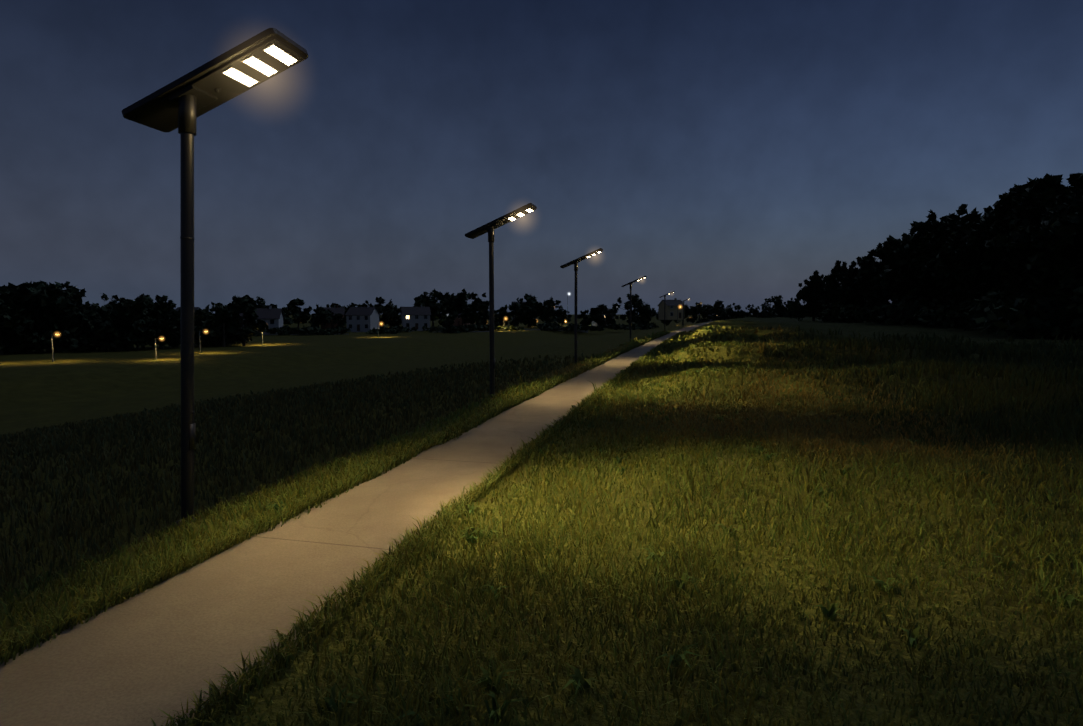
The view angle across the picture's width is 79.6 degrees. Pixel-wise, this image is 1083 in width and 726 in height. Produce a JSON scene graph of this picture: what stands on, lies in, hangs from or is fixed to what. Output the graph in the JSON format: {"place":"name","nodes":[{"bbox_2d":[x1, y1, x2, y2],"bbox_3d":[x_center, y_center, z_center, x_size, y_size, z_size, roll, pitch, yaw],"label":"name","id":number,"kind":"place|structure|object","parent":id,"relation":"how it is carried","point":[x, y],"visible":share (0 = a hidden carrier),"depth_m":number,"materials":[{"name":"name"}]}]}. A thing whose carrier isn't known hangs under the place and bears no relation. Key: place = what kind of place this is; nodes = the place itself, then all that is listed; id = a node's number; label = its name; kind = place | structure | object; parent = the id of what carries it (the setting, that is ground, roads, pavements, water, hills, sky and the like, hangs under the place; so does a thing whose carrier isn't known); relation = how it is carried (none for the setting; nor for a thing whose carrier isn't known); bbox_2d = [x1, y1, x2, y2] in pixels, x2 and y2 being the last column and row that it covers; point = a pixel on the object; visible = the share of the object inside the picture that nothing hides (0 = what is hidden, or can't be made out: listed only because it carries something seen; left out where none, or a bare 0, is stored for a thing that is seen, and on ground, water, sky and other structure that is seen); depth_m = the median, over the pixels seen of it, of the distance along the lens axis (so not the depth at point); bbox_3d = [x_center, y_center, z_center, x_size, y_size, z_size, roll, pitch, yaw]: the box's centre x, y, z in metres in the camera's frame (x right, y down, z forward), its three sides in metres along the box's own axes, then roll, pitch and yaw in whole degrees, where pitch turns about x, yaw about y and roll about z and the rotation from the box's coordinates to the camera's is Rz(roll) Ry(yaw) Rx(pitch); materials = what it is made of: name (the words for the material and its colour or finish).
{"place":"outdoors","nodes":[
{"label":"outdoors","id":0,"kind":"place"},
{"bbox_2d":[0,314,1082,725],"bbox_3d":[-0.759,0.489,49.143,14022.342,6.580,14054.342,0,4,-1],"label":"ground","id":1,"kind":"structure","parent":0,"point":[42,390],"depth_m":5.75,"materials":[{"name":"green plant"}]},
{"bbox_2d":[51,333,59,361],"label":"road light","id":2,"kind":"object","parent":1,"relation":"on","point":[52,345],"visible":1,"depth_m":79.68,"materials":[{"name":"grey metal"}]},
{"bbox_2d":[0,281,268,354],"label":"trees","id":3,"kind":"object","parent":1,"relation":"on","point":[56,312],"depth_m":101.38,"materials":[{"name":"green plant"}]},
{"bbox_2d":[155,337,164,359],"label":"road light","id":4,"kind":"object","parent":1,"relation":"on","point":[155,347],"visible":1,"depth_m":82.49,"materials":[{"name":"grey metal"}]},
{"bbox_2d":[175,307,201,310],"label":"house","id":5,"kind":"structure","parent":1,"relation":"on","point":[195,308],"depth_m":226.40,"materials":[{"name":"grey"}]},
{"bbox_2d":[199,331,207,352],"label":"road light","id":6,"kind":"object","parent":1,"relation":"on","point":[199,340],"visible":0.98,"depth_m":96.40,"materials":[{"name":"grey metal"}]},
{"bbox_2d":[122,28,307,525],"bbox_3d":[-2.797,-0.766,5.877,1.772,4.492,0.958,1,4,13],"label":"solar street lamp","id":7,"kind":"object","parent":1,"relation":"on","point":[183,103],"visible":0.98,"depth_m":5.75,"materials":[{"name":"grey"}]},
{"bbox_2d":[239,306,284,334],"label":"house","id":8,"kind":"structure","parent":1,"relation":"on","point":[271,317],"depth_m":180.60,"materials":[{"name":"grey"}]},
{"bbox_2d":[321,306,344,328],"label":"house","id":9,"kind":"structure","parent":1,"relation":"on","point":[337,310],"depth_m":253.33,"materials":[{"name":"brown brick"}]},
{"bbox_2d":[0,321,712,725],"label":"footpath","id":10,"kind":"structure","parent":1,"relation":"on","point":[172,645],"depth_m":4.18,"materials":[{"name":"concrete"}]},
{"bbox_2d":[345,305,379,331],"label":"house","id":11,"kind":"structure","parent":1,"relation":"on","point":[362,319],"depth_m":209.93,"materials":[{"name":"grey"}]},
{"bbox_2d":[7,280,805,336],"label":"estate trees","id":12,"kind":"object","parent":1,"relation":"on","point":[528,310],"materials":[{"name":"green plant"}]},
{"bbox_2d":[400,305,430,330],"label":"house","id":13,"kind":"structure","parent":1,"relation":"on","point":[418,318],"depth_m":220.41,"materials":[{"name":"grey"}]},
{"bbox_2d":[290,329,587,334],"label":"garden walls","id":14,"kind":"structure","parent":1,"relation":"on","point":[466,331],"depth_m":210.56,"materials":[{"name":"grey"}]},
{"bbox_2d":[452,313,474,325],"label":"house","id":15,"kind":"structure","parent":1,"relation":"on","point":[458,321],"depth_m":306.76,"materials":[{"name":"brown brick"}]},
{"bbox_2d":[465,203,536,397],"bbox_3d":[-0.802,-1.454,14.534,1.758,4.490,0.958,1,4,14],"label":"solar street lamp","id":16,"kind":"object","parent":1,"relation":"on","point":[490,227],"visible":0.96,"depth_m":14.41,"materials":[{"name":"grey"}]},
{"bbox_2d":[0,323,1082,598],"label":"rough grass","id":17,"kind":"structure","parent":1,"relation":"on","point":[60,439],"depth_m":14.11,"materials":[{"name":"green plant"}]},
{"bbox_2d":[560,248,602,363],"bbox_3d":[1.587,-2.171,24.149,1.758,4.510,0.958,1,4,14],"label":"solar street lamp","id":18,"kind":"object","parent":1,"relation":"on","point":[586,256],"visible":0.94,"depth_m":24.04,"materials":[{"name":"grey"}]},
{"bbox_2d":[592,309,613,325],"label":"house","id":19,"kind":"structure","parent":1,"relation":"on","point":[594,323],"depth_m":312.68,"materials":[{"name":"grey"}]},
{"bbox_2d":[621,276,646,340],"bbox_3d":[5.887,-3.403,41.197,1.637,4.385,0.718,1,4,15],"label":"solar street lamp","id":20,"kind":"object","parent":1,"relation":"on","point":[630,283],"visible":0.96,"depth_m":41.02,"materials":[{"name":"grey"}]},
{"bbox_2d":[659,291,674,328],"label":"solar street lamp","id":21,"kind":"object","parent":1,"relation":"on","point":[664,306],"visible":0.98,"depth_m":68.43,"materials":[{"name":"grey"}]},
{"bbox_2d":[253,362,1082,725],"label":"lawn weeds","id":22,"kind":"object","parent":1,"relation":"on","point":[829,610],"visible":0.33,"depth_m":4.10,"materials":[{"name":"green plant"}]},
{"bbox_2d":[658,298,685,319],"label":"house","id":23,"kind":"structure","parent":1,"relation":"on","point":[671,306],"depth_m":232.75,"materials":[{"name":"beige"}]},
{"bbox_2d":[681,298,690,325],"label":"solar street lamp","id":24,"kind":"object","parent":1,"relation":"on","point":[683,309],"visible":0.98,"depth_m":97.00,"materials":[{"name":"grey"}]},
{"bbox_2d":[786,173,1082,339],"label":"tree","id":25,"kind":"object","parent":1,"relation":"on","point":[1003,240],"depth_m":68.61,"materials":[{"name":"green plant"}]},
{"bbox_2d":[0,0,1082,313],"label":"sky","id":26,"kind":"structure","parent":0,"point":[729,152],"materials":[{"name":"blue"}]}
]}

